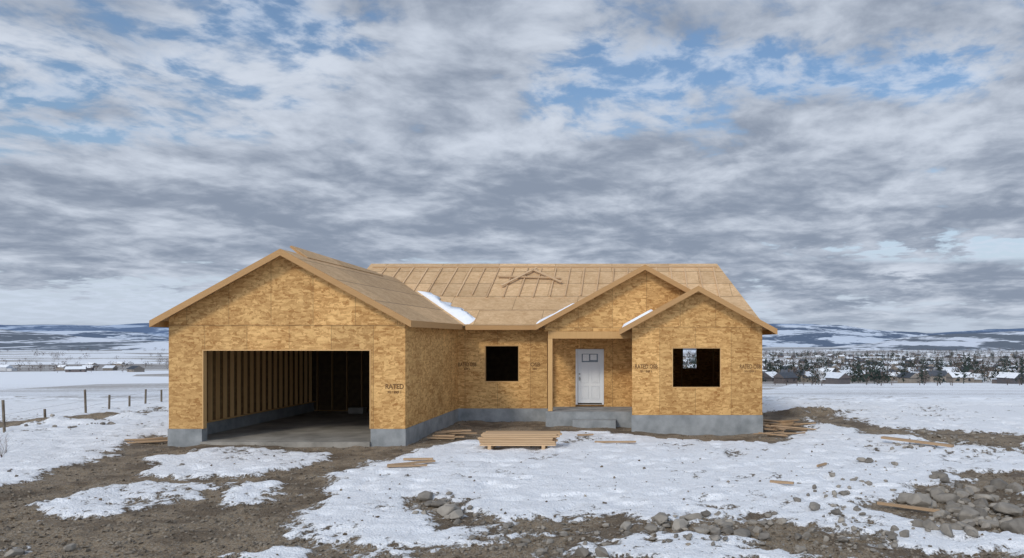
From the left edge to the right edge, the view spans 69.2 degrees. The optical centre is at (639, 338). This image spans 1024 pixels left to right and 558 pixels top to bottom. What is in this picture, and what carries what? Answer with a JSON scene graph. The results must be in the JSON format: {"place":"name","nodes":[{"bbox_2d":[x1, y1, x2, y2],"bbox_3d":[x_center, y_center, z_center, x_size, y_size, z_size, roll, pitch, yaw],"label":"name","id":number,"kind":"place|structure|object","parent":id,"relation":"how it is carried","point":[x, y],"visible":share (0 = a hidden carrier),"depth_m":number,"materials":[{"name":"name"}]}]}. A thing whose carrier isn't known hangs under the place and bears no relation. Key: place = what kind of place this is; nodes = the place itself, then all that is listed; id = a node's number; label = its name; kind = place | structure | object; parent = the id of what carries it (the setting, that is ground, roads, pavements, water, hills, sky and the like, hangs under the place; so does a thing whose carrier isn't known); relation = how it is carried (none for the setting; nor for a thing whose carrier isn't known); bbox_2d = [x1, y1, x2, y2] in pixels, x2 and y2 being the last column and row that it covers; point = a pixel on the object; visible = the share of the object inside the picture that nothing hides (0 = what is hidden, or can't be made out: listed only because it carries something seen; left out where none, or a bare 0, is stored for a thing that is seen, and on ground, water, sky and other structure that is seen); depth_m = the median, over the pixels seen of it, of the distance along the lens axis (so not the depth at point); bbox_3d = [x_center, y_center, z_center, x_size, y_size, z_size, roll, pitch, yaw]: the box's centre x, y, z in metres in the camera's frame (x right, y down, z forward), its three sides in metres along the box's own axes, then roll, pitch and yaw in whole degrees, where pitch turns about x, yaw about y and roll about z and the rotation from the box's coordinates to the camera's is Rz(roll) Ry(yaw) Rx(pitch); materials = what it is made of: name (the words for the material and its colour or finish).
{"place":"outdoors","nodes":[
{"label":"outdoors","id":0,"kind":"place"},
{"bbox_2d":[200,411,370,447],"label":"garage floor","id":1,"kind":"structure","parent":0,"point":[338,429],"depth_m":23.11,"materials":[{"name":"concrete"}]},
{"bbox_2d":[348,407,369,413],"bbox_3d":[-11.000,2.415,29.259,1.394,1.129,0.642,0,0,-27],"label":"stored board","id":2,"kind":"object","parent":1,"relation":"on","point":[356,410],"visible":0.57,"depth_m":28.90,"materials":[{"name":"wood"}]},
{"bbox_2d":[314,348,719,410],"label":"back studs","id":3,"kind":"object","parent":1,"relation":"on","point":[317,380],"visible":0.05,"depth_m":29.90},
{"bbox_2d":[0,347,1023,557],"bbox_3d":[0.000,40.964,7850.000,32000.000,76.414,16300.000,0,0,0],"label":"ground","id":4,"kind":"structure","parent":0,"point":[45,449],"depth_m":16.14,"materials":[{"name":"white snow"}]},
{"bbox_2d":[0,434,8,456],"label":"bare twig shrub","id":5,"kind":"object","parent":4,"relation":"on","point":[5,442],"visible":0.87,"depth_m":19.64,"materials":[{"name":"grey plant"}]},
{"bbox_2d":[1,389,161,431],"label":"wire fence","id":6,"kind":"object","parent":4,"relation":"on","point":[44,410],"visible":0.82,"depth_m":29.50,"materials":[{"name":"metal"}]},
{"bbox_2d":[124,437,167,443],"bbox_3d":[-14.659,3.053,21.802,1.403,0.134,0.738,0,0,-21],"label":"board pile","id":7,"kind":"object","parent":4,"relation":"on","point":[154,439],"visible":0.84,"depth_m":21.72,"materials":[{"name":"brown wood"}]},
{"bbox_2d":[387,458,434,466],"bbox_3d":[-5.434,2.975,17.509,1.001,0.078,1.198,0,0,0],"label":"scrap board pile","id":8,"kind":"object","parent":4,"relation":"on","point":[414,463],"visible":1,"depth_m":17.23,"materials":[{"name":"beige wood"}]},
{"bbox_2d":[412,491,472,520],"bbox_3d":[-3.743,3.062,13.350,1.069,0.310,2.308,0,0,-27],"label":"rock pile","id":9,"kind":"object","parent":4,"relation":"on","point":[445,509],"visible":0.99,"depth_m":13.05,"materials":[{"name":"stone"}]},
{"bbox_2d":[427,430,477,438],"bbox_3d":[-5.790,2.970,22.713,1.391,0.204,1.221,0,0,0],"label":"pile","id":10,"kind":"object","parent":4,"relation":"on","point":[448,432],"visible":1,"depth_m":22.59,"materials":[{"name":"beige wood"}]},
{"bbox_2d":[168,402,762,446],"bbox_3d":[-4.730,3.256,28.745,17.860,1.288,15.430,0,0,0],"label":"foundation","id":11,"kind":"object","parent":4,"relation":"on","point":[720,425],"visible":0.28,"depth_m":24.83,"materials":[{"name":"concrete"}]},
{"bbox_2d":[313,346,517,409],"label":"interior walls","id":12,"kind":"structure","parent":11,"relation":"on","point":[501,363],"depth_m":30.00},
{"bbox_2d":[202,331,720,428],"bbox_3d":[-4.944,1.177,24.190,15.448,2.865,6.300,0,0,0],"label":"porch post and framing","id":13,"kind":"object","parent":11,"relation":"on","point":[552,335],"visible":0.98,"depth_m":25.97,"materials":[{"name":"beige wood"}]},
{"bbox_2d":[169,256,761,428],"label":"walls","id":14,"kind":"structure","parent":11,"relation":"on","point":[280,290],"depth_m":24.86,"materials":[{"name":"beige wood"}]},
{"bbox_2d":[207,351,312,420],"bbox_3d":[-13.493,1.155,25.615,0.007,2.910,8.730,0,0,0],"label":"stud bay lining","id":15,"kind":"object","parent":14,"relation":"attached to","point":[228,384],"visible":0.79,"depth_m":25.12,"materials":[{"name":"brown wood"}]},
{"bbox_2d":[207,351,314,422],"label":"studs","id":16,"kind":"object","parent":14,"relation":"attached to","point":[210,386],"visible":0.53,"depth_m":25.56,"materials":[{"name":"brown wood"}]},
{"bbox_2d":[168,325,411,427],"bbox_3d":[-10.223,1.097,21.320,6.875,3.005,0.600,0,0,0],"label":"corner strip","id":17,"kind":"object","parent":14,"relation":"attached to","point":[408,377],"visible":1,"depth_m":21.22,"materials":[{"name":"beige wood"}]},
{"bbox_2d":[149,249,462,329],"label":"garage fascia","id":18,"kind":"structure","parent":14,"relation":"attached to","point":[156,321],"depth_m":20.61,"materials":[{"name":"brown wood"}]},
{"bbox_2d":[161,249,460,323],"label":"garage roof","id":19,"kind":"structure","parent":14,"relation":"attached to","point":[397,296],"depth_m":23.52,"materials":[{"name":"beige wood"}]},
{"bbox_2d":[293,246,382,275],"bbox_3d":[-10.190,-2.600,24.975,0.481,0.368,6.450,0,0,0],"label":"ridge sheathing","id":20,"kind":"object","parent":19,"relation":"attached to","point":[313,255],"visible":1,"depth_m":23.73,"materials":[{"name":"beige wood"}]},
{"bbox_2d":[290,246,304,256],"bbox_3d":[-10.204,-2.568,21.723,0.507,0.422,0.045,0,0,0],"label":"ridge sheathing edge","id":21,"kind":"object","parent":20,"relation":"attached to","point":[294,249],"visible":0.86,"depth_m":21.70,"materials":[{"name":"brown wood"}]},
{"bbox_2d":[385,384,403,388],"bbox_3d":[-7.102,1.384,21.044,0.526,0.145,0.001,0,0,0],"label":"panel stamp","id":22,"kind":"object","parent":14,"relation":"attached to","point":[394,386],"visible":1,"depth_m":21.04},
{"bbox_2d":[367,264,758,326],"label":"roof","id":23,"kind":"structure","parent":14,"relation":"attached to","point":[523,308],"depth_m":29.67,"materials":[{"name":"beige wood"}]},
{"bbox_2d":[418,291,475,323],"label":"roof snow","id":24,"kind":"structure","parent":23,"relation":"on","point":[462,315],"depth_m":27.63,"materials":[{"name":"white snow"}]},
{"bbox_2d":[465,325,535,329],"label":"fascia","id":25,"kind":"structure","parent":23,"relation":"attached to","point":[500,327],"depth_m":26.55,"materials":[{"name":"brown wood"}]},
{"bbox_2d":[373,266,719,298],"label":"roof battens","id":26,"kind":"object","parent":23,"relation":"on","point":[534,268],"visible":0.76,"depth_m":30.69,"materials":[{"name":"brown wood"}]},
{"bbox_2d":[576,349,603,404],"bbox_3d":[-1.920,1.460,27.855,1.076,2.120,0.150,0,0,0],"label":"door","id":27,"kind":"structure","parent":14,"relation":"in","point":[590,386],"depth_m":27.84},
{"bbox_2d":[583,354,596,360],"bbox_3d":[-1.925,0.725,27.833,0.530,0.250,0.006,0,0,0],"label":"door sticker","id":28,"kind":"object","parent":27,"relation":"attached to","point":[586,357],"depth_m":27.83,"materials":[{"name":"glass"}]},
{"bbox_2d":[578,373,601,404],"bbox_3d":[-1.920,1.923,27.810,0.920,1.205,0.100,0,0,0],"label":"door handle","id":29,"kind":"object","parent":27,"relation":"attached to","point":[587,404],"visible":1,"depth_m":27.76,"materials":[{"name":"grey metal"}]},
{"bbox_2d":[536,265,690,329],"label":"porch fascia","id":30,"kind":"structure","parent":14,"relation":"attached to","point":[610,286],"depth_m":25.56,"materials":[{"name":"brown wood"}]},
{"bbox_2d":[635,364,657,368],"bbox_3d":[0.216,0.951,24.854,0.771,0.148,0.001,0,0,0],"label":"panel stamp","id":31,"kind":"object","parent":14,"relation":"attached to","point":[655,366],"visible":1,"depth_m":24.85},
{"bbox_2d":[740,364,760,368],"bbox_3d":[3.770,0.951,24.854,0.721,0.148,0.001,0,0,0],"label":"panel stamp","id":32,"kind":"object","parent":14,"relation":"attached to","point":[749,366],"visible":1,"depth_m":24.85},
{"bbox_3d":[1.960,-1.037,26.685,5.240,1.467,4.530,0,0,0],"label":"front room roof","id":33,"kind":"object","parent":14,"relation":"attached to","visible":0},
{"bbox_2d":[622,309,652,326],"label":"gable snow","id":34,"kind":"structure","parent":33,"relation":"on","point":[638,317],"depth_m":24.52,"materials":[{"name":"white snow"}]},
{"bbox_2d":[619,286,777,334],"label":"front room fascia","id":35,"kind":"structure","parent":33,"relation":"attached to","point":[771,330],"depth_m":24.38,"materials":[{"name":"brown wood"}]},
{"bbox_2d":[544,330,603,405],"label":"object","id":36,"kind":"object","parent":11,"relation":"on","point":[586,403],"visible":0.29,"depth_m":27.95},
{"bbox_2d":[4,406,1011,556],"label":"rock pile","id":37,"kind":"object","parent":4,"relation":"on","point":[20,551],"visible":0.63,"depth_m":21.26,"materials":[{"name":"stone"}]},
{"bbox_2d":[0,353,1023,383],"bbox_3d":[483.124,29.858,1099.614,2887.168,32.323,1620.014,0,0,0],"label":"distant village","id":38,"kind":"object","parent":4,"relation":"on","point":[832,376],"visible":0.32,"depth_m":387.89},
{"bbox_2d":[0,347,1023,385],"bbox_3d":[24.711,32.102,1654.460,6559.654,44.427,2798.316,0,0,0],"label":"distant bare trees","id":39,"kind":"object","parent":4,"relation":"on","point":[863,374],"visible":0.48,"depth_m":687.01,"materials":[{"name":"brown plant"}]},
{"bbox_2d":[0,410,1023,557],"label":"dirt clods","id":40,"kind":"object","parent":4,"relation":"on","point":[293,541],"visible":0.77,"depth_m":12.11,"materials":[{"name":"brown soil"}]},
{"bbox_2d":[478,431,561,449],"bbox_3d":[-3.307,2.816,20.245,2.243,0.420,0.900,0,0,0],"label":"lumber stack","id":41,"kind":"object","parent":4,"relation":"on","point":[493,439],"visible":1,"depth_m":19.83,"materials":[{"name":"beige wood"}]},
{"bbox_2d":[452,513,632,556],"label":"rock pile","id":42,"kind":"object","parent":4,"relation":"on","point":[626,526],"visible":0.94,"depth_m":11.01,"materials":[{"name":"stone"}]},
{"bbox_2d":[577,434,593,435],"bbox_3d":[-1.688,2.973,22.500,0.500,0.045,0.080,-1,1,-11],"label":"plank","id":43,"kind":"object","parent":4,"relation":"on","point":[584,434],"visible":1,"depth_m":22.45,"materials":[{"name":"beige wood"}]},
{"bbox_2d":[546,407,631,428],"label":"porch slab","id":44,"kind":"structure","parent":4,"relation":"on","point":[597,417],"depth_m":25.90,"materials":[{"name":"grey concrete"}]},
{"bbox_2d":[594,441,635,442],"bbox_3d":[-0.714,2.977,20.985,1.200,0.045,0.100,-1,-1,7],"label":"plank","id":45,"kind":"object","parent":4,"relation":"on","point":[614,441],"visible":1,"depth_m":20.94,"materials":[{"name":"beige wood"}]},
{"bbox_2d":[770,480,793,483],"bbox_3d":[2.949,2.984,15.124,0.500,0.045,0.070,-1,0,29],"label":"plank","id":46,"kind":"object","parent":4,"relation":"on","point":[781,482],"visible":1,"depth_m":15.09,"materials":[{"name":"beige wood"}]},
{"bbox_2d":[753,419,815,436],"bbox_3d":[5.019,3.082,25.151,2.326,0.315,4.246,0,0,6],"label":"scrap lumber pile","id":47,"kind":"object","parent":4,"relation":"on","point":[784,425],"visible":0.87,"depth_m":24.89,"materials":[{"name":"beige wood"}]},
{"bbox_2d":[644,510,931,553],"bbox_3d":[2.330,3.030,11.591,4.528,0.250,2.372,0,0,0],"label":"rock pile","id":48,"kind":"object","parent":4,"relation":"on","point":[681,523],"visible":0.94,"depth_m":11.48,"materials":[{"name":"stone"}]},
{"bbox_2d":[791,457,898,547],"bbox_3d":[4.050,3.023,14.584,2.150,0.194,7.702,0,0,19],"label":"rock pile","id":49,"kind":"object","parent":4,"relation":"on","point":[816,506],"visible":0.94,"depth_m":13.38,"materials":[{"name":"stone"}]},
{"bbox_2d":[683,350,1023,384],"bbox_3d":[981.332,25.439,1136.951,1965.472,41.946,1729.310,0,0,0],"label":"distant conifer trees","id":50,"kind":"object","parent":4,"relation":"on","point":[879,376],"visible":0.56,"depth_m":385.14,"materials":[{"name":"green plant"}]},
{"bbox_2d":[881,436,953,446],"bbox_3d":[7.770,2.892,20.445,2.000,0.060,0.200,2,0,43],"label":"plank","id":51,"kind":"object","parent":4,"relation":"on","point":[918,441],"visible":1,"depth_m":20.34,"materials":[{"name":"brown wood"}]},
{"bbox_2d":[892,471,1023,537],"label":"rock pile","id":52,"kind":"object","parent":4,"relation":"on","point":[970,515],"visible":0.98,"depth_m":13.12,"materials":[{"name":"stone"}]},
{"bbox_2d":[877,501,939,511],"bbox_3d":[4.809,3.010,12.996,1.100,0.045,0.060,2,2,29],"label":"plank","id":53,"kind":"object","parent":52,"relation":"on","point":[907,506],"visible":1,"depth_m":12.98,"materials":[{"name":"beige wood"}]},
{"bbox_2d":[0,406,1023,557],"bbox_3d":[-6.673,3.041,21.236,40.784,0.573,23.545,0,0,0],"label":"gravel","id":54,"kind":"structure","parent":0,"point":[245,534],"depth_m":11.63,"materials":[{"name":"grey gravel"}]},
{"bbox_2d":[0,329,1023,350],"bbox_3d":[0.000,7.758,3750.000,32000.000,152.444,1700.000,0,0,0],"label":"hills","id":55,"kind":"structure","parent":0,"point":[21,340],"depth_m":3886.93,"materials":[{"name":"white snow"}]},
{"bbox_2d":[31,325,992,346],"bbox_3d":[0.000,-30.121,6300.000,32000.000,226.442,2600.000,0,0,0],"label":"hills","id":56,"kind":"structure","parent":0,"point":[814,335],"depth_m":6832.83,"materials":[{"name":"white snow"}]},
{"bbox_2d":[0,323,1023,336],"bbox_3d":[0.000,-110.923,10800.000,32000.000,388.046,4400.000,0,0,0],"label":"hills","id":57,"kind":"structure","parent":0,"point":[147,329],"depth_m":11033.15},
{"bbox_2d":[0,0,1023,332],"label":"sky","id":58,"kind":"structure","parent":0,"point":[853,163],"materials":[{"name":"grey"}]},
{"bbox_2d":[540,303,573,321],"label":"porch roof snow","id":59,"kind":"structure","parent":0,"point":[557,312],"depth_m":25.67,"materials":[{"name":"white snow"}]}
]}

